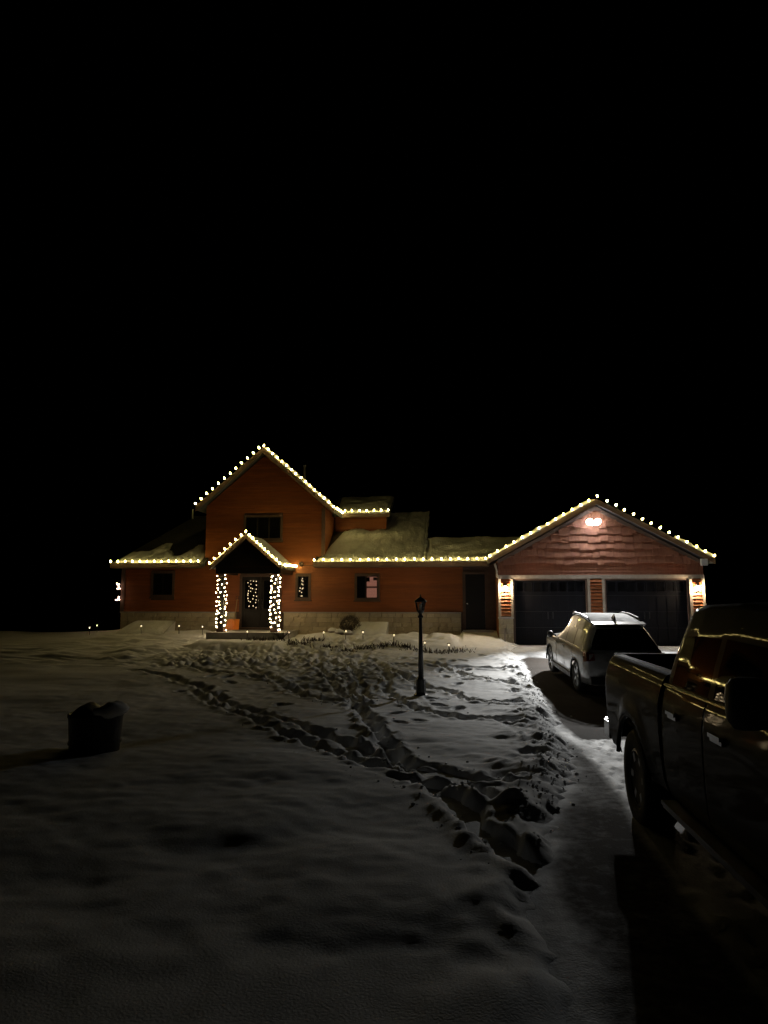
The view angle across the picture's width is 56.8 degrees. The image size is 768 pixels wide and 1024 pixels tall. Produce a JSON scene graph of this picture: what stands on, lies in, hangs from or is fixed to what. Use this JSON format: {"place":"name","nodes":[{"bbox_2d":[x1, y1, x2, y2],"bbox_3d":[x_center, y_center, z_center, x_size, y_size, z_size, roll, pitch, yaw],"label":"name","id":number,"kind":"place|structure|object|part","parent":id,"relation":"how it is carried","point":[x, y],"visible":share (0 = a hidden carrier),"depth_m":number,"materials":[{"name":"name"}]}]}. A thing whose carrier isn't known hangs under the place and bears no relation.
{"place":"outdoors","nodes":[
{"label":"outdoors","id":0,"kind":"place"},
{"bbox_2d":[0,601,755,1023],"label":"snow lawn","id":1,"kind":"structure","parent":0,"point":[198,847],"depth_m":5.67,"materials":[{"name":"white snow"}]},
{"bbox_2d":[67,700,129,754],"bbox_3d":[-3.639,2.741,9.066,0.759,0.657,0.677,0,-7,-4],"label":"planter tub","id":2,"kind":"object","parent":1,"relation":"on","point":[94,728],"visible":0.94,"depth_m":8.81,"materials":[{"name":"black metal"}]},
{"bbox_2d":[115,620,174,634],"bbox_3d":[-9.411,4.774,27.961,1.947,0.969,1.230,-1,-7,6],"label":"well cover","id":3,"kind":"object","parent":1,"relation":"on","point":[157,627],"visible":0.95,"depth_m":27.84,"materials":[{"name":"grey plastic"}]},
{"bbox_2d":[269,630,291,639],"bbox_3d":[-3.697,4.424,25.632,0.870,0.422,0.497,-1,-7,6],"label":"bare shrub","id":4,"kind":"object","parent":1,"relation":"on","point":[283,636],"visible":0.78,"depth_m":25.57,"materials":[{"name":"brown plant"}]},
{"bbox_2d":[110,447,532,639],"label":"house","id":5,"kind":"structure","parent":1,"relation":"on","point":[272,505],"depth_m":28.50,"materials":[{"name":"brown wood"}]},
{"bbox_2d":[110,560,198,563],"bbox_3d":[-9.238,2.003,28.548,3.708,0.147,0.098,-1,-7,6],"label":"string light","id":6,"kind":"object","parent":5,"relation":"attached to","point":[147,561],"visible":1,"depth_m":28.58,"materials":[{"name":"white plastic"}]},
{"bbox_2d":[149,571,174,597],"bbox_3d":[-9.003,2.957,28.889,1.060,1.100,0.130,-1,-7,6],"label":"window","id":7,"kind":"structure","parent":5,"relation":"in","point":[162,582],"depth_m":28.91,"materials":[{"name":"glass"}]},
{"bbox_2d":[216,579,226,629],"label":"post lights","id":8,"kind":"object","parent":5,"relation":"attached to","point":[219,604],"visible":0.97,"depth_m":26.48,"materials":[{"name":"grey plastic"}]},
{"bbox_2d":[209,534,242,564],"bbox_3d":[-5.893,1.394,26.424,1.269,1.157,0.076,-1,-7,6],"label":"string light","id":9,"kind":"object","parent":5,"relation":"attached to","point":[225,549],"visible":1,"depth_m":26.41,"materials":[{"name":"white plastic"}]},
{"bbox_2d":[195,447,259,504],"bbox_3d":[-6.321,-1.445,28.720,2.677,2.362,0.079,-1,-7,6],"label":"string light","id":10,"kind":"object","parent":5,"relation":"attached to","point":[230,475],"visible":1,"depth_m":28.71,"materials":[{"name":"white plastic"}]},
{"bbox_2d":[226,597,239,629],"bbox_3d":[-5.883,3.968,28.022,0.520,1.312,0.603,-1,-7,6],"label":"snow shovel","id":11,"kind":"object","parent":5,"relation":"on","point":[232,624],"visible":1,"depth_m":27.80,"materials":[{"name":"orange plastic"}]},
{"bbox_2d":[241,577,260,626],"bbox_3d":[-5.325,3.608,28.461,0.759,2.005,0.102,-1,-7,6],"label":"door","id":12,"kind":"structure","parent":5,"relation":"in","point":[251,586],"depth_m":28.48,"materials":[{"name":"paint"}]},
{"bbox_2d":[245,531,280,564],"bbox_3d":[-4.490,1.321,26.255,1.386,1.318,0.083,-1,-7,6],"label":"string light","id":13,"kind":"object","parent":5,"relation":"attached to","point":[261,548],"visible":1,"depth_m":26.24,"materials":[{"name":"white plastic"}]},
{"bbox_2d":[243,515,282,541],"bbox_3d":[-4.895,0.658,28.740,1.680,1.090,0.130,-1,-7,6],"label":"window","id":14,"kind":"structure","parent":5,"relation":"in","point":[269,528],"depth_m":28.76,"materials":[{"name":"glass"}]},
{"bbox_2d":[260,577,278,627],"bbox_3d":[-4.558,3.598,28.382,0.759,2.005,0.102,-1,-7,6],"label":"door","id":15,"kind":"structure","parent":5,"relation":"in","point":[266,582],"depth_m":28.40,"materials":[{"name":"paint"}]},
{"bbox_2d":[269,575,280,630],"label":"post lights","id":16,"kind":"object","parent":5,"relation":"attached to","point":[277,601],"visible":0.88,"depth_m":26.29,"materials":[{"name":"grey plastic"}]},
{"bbox_2d":[284,564,296,567],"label":"string light","id":17,"kind":"object","parent":5,"relation":"attached to","point":[291,566],"visible":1,"depth_m":27.36,"materials":[{"name":"white plastic"}]},
{"bbox_2d":[263,445,333,508],"bbox_3d":[-3.436,-1.428,28.384,2.949,2.637,0.086,-1,-7,6],"label":"string light","id":18,"kind":"object","parent":5,"relation":"attached to","point":[300,477],"visible":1,"depth_m":28.35,"materials":[{"name":"white plastic"}]},
{"bbox_2d":[294,574,310,600],"bbox_3d":[-3.224,3.009,28.281,0.680,1.070,0.130,-1,-7,6],"label":"window","id":19,"kind":"structure","parent":5,"relation":"in","point":[302,581],"depth_m":28.30,"materials":[{"name":"glass"}]},
{"bbox_2d":[353,574,380,601],"bbox_3d":[-0.668,2.987,28.017,1.060,1.090,0.130,-1,-7,6],"label":"window","id":20,"kind":"structure","parent":5,"relation":"in","point":[364,590],"depth_m":28.04,"materials":[{"name":"glass"}]},
{"bbox_2d":[313,558,423,561],"bbox_3d":[-0.608,1.870,27.667,4.348,0.148,0.096,-1,-7,6],"label":"string light","id":21,"kind":"object","parent":5,"relation":"attached to","point":[368,560],"visible":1,"depth_m":27.66,"materials":[{"name":"white plastic"}]},
{"bbox_2d":[431,557,485,560],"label":"string light","id":22,"kind":"object","parent":5,"relation":"attached to","point":[460,560],"visible":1,"depth_m":27.30,"materials":[{"name":"white plastic"}]},
{"bbox_2d":[465,574,485,629],"bbox_3d":[3.544,3.483,27.553,0.750,2.134,0.112,-1,-7,6],"label":"entry door","id":23,"kind":"structure","parent":5,"relation":"in","point":[474,583],"depth_m":27.56,"materials":[{"name":"paint"}]},
{"bbox_2d":[328,627,336,632],"bbox_3d":[-1.952,4.564,27.099,0.382,0.325,0.307,-2,-7,17],"label":"garden rock","id":24,"kind":"object","parent":1,"relation":"on","point":[331,630],"visible":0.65,"depth_m":26.99,"materials":[{"name":"grey stone"}]},
{"bbox_2d":[335,629,343,634],"bbox_3d":[-1.675,4.537,26.722,0.335,0.299,0.312,3,-7,-21],"label":"garden rock","id":25,"kind":"object","parent":1,"relation":"on","point":[339,631],"visible":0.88,"depth_m":26.61,"materials":[{"name":"grey stone"}]},
{"bbox_2d":[344,630,352,634],"bbox_3d":[-1.345,4.589,26.523,0.350,0.368,0.384,3,-8,-25],"label":"garden rock","id":26,"kind":"object","parent":1,"relation":"on","point":[349,632],"visible":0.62,"depth_m":26.40,"materials":[{"name":"grey stone"}]},
{"bbox_2d":[339,615,360,630],"bbox_3d":[-1.296,4.391,27.249,0.860,0.890,0.879,-1,-7,6],"label":"round shrub","id":27,"kind":"object","parent":1,"relation":"on","point":[346,626],"visible":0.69,"depth_m":27.13,"materials":[{"name":"green plant"}]},
{"bbox_2d":[241,636,475,653],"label":"border plants","id":28,"kind":"object","parent":1,"relation":"on","point":[293,642],"visible":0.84,"depth_m":24.29,"materials":[{"name":"green plant"}]},
{"bbox_2d":[352,622,388,635],"bbox_3d":[-0.555,4.684,27.126,1.357,0.947,1.080,-1,-7,6],"label":"well cover","id":29,"kind":"object","parent":1,"relation":"on","point":[371,628],"visible":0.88,"depth_m":27.00,"materials":[{"name":"grey plastic"}]},
{"bbox_2d":[183,656,586,863],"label":"snow clods","id":30,"kind":"object","parent":1,"relation":"on","point":[520,789],"visible":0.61,"depth_m":7.73,"materials":[{"name":"white snow"}]},
{"bbox_2d":[414,594,427,696],"bbox_3d":[0.809,2.931,15.662,0.296,2.235,0.296,2,-7,-16],"label":"lamp post","id":31,"kind":"object","parent":1,"relation":"on","point":[420,685],"visible":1,"depth_m":15.59,"materials":[{"name":"black metal"}]},
{"bbox_2d":[487,499,715,644],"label":"garage","id":32,"kind":"structure","parent":1,"relation":"on","point":[556,574],"depth_m":26.04,"materials":[{"name":"brown wood"}]},
{"bbox_2d":[489,495,597,557],"bbox_3d":[5.818,0.529,25.938,3.982,2.276,0.084,-1,-7,6],"label":"string light","id":33,"kind":"object","parent":32,"relation":"attached to","point":[540,529],"visible":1,"depth_m":25.93,"materials":[{"name":"white plastic"}]},
{"bbox_2d":[515,580,585,644],"bbox_3d":[6.126,3.672,26.148,2.600,2.380,0.100,-1,-7,6],"label":"garage door","id":34,"kind":"structure","parent":32,"relation":"in","point":[541,606],"depth_m":26.17,"materials":[{"name":"paint"}]},
{"bbox_2d":[587,519,600,525],"bbox_3d":[7.665,0.389,26.067,0.507,0.238,0.433,-1,-7,6],"label":"floodlight","id":35,"kind":"object","parent":32,"relation":"attached to","point":[591,521],"visible":1,"depth_m":25.91,"materials":[{"name":"grey plastic"}]},
{"bbox_2d":[606,580,687,644],"bbox_3d":[9.543,3.629,25.798,2.890,2.380,0.100,-1,-7,6],"label":"garage door","id":36,"kind":"structure","parent":32,"relation":"in","point":[661,605],"depth_m":25.80,"materials":[{"name":"paint"}]},
{"bbox_2d":[605,500,714,557],"bbox_3d":[9.916,0.589,25.548,3.731,2.130,0.075,-1,-7,6],"label":"string light","id":37,"kind":"object","parent":32,"relation":"attached to","point":[659,528],"visible":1,"depth_m":25.54,"materials":[{"name":"white plastic"}]},
{"bbox_2d":[0,0,767,631],"label":"sky","id":38,"kind":"structure","parent":0,"point":[491,268],"materials":[{"name":"black"}]},
{"bbox_2d":[417,645,767,1023],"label":"driveway","id":39,"kind":"structure","parent":0,"point":[631,919],"depth_m":4.46,"materials":[{"name":"white snow"}]},
{"bbox_2d":[546,612,664,690],"bbox_3d":[5.485,3.412,18.245,2.290,1.810,4.674,0,-4,1],"label":"suv","id":40,"kind":"object","parent":39,"relation":"on","point":[589,644],"visible":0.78,"depth_m":16.41,"materials":[{"name":"silver metal"}]},
{"bbox_3d":[4.564,3.635,17.923,0.068,0.794,1.663,0,-4,1],"label":"door","id":41,"kind":"part","parent":40,"relation":"part of","materials":[{"name":"silver metal"}]},
{"bbox_3d":[4.665,3.034,17.595,0.185,0.387,2.152,0,-4,1],"label":"side window","id":42,"kind":"part","parent":40,"relation":"part of","materials":[{"name":"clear glass"}]},
{"bbox_3d":[5.445,2.915,16.217,1.553,0.439,0.282,0,-4,1],"label":"rear window","id":43,"kind":"part","parent":40,"relation":"part of","materials":[{"name":"black glass"}]},
{"bbox_2d":[604,602,767,909],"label":"pickup truck","id":44,"kind":"object","parent":39,"relation":"on","point":[688,720],"visible":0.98,"depth_m":4.59,"materials":[{"name":"grey paint"}]},
{"bbox_3d":[2.097,1.654,4.941,0.079,0.829,0.943,-1,-7,5],"label":"rear door","id":45,"kind":"part","parent":44,"relation":"part of","materials":[{"name":"grey paint"}]},
{"bbox_3d":[2.132,1.001,4.539,0.108,0.374,1.607,-1,-7,5],"label":"side window","id":46,"kind":"part","parent":44,"relation":"part of","materials":[{"name":"black glass"}]},
{"bbox_3d":[2.004,1.537,3.979,0.073,0.829,1.049,-1,-7,5],"label":"front door","id":47,"kind":"part","parent":44,"relation":"part of","materials":[{"name":"grey paint"}]}
]}

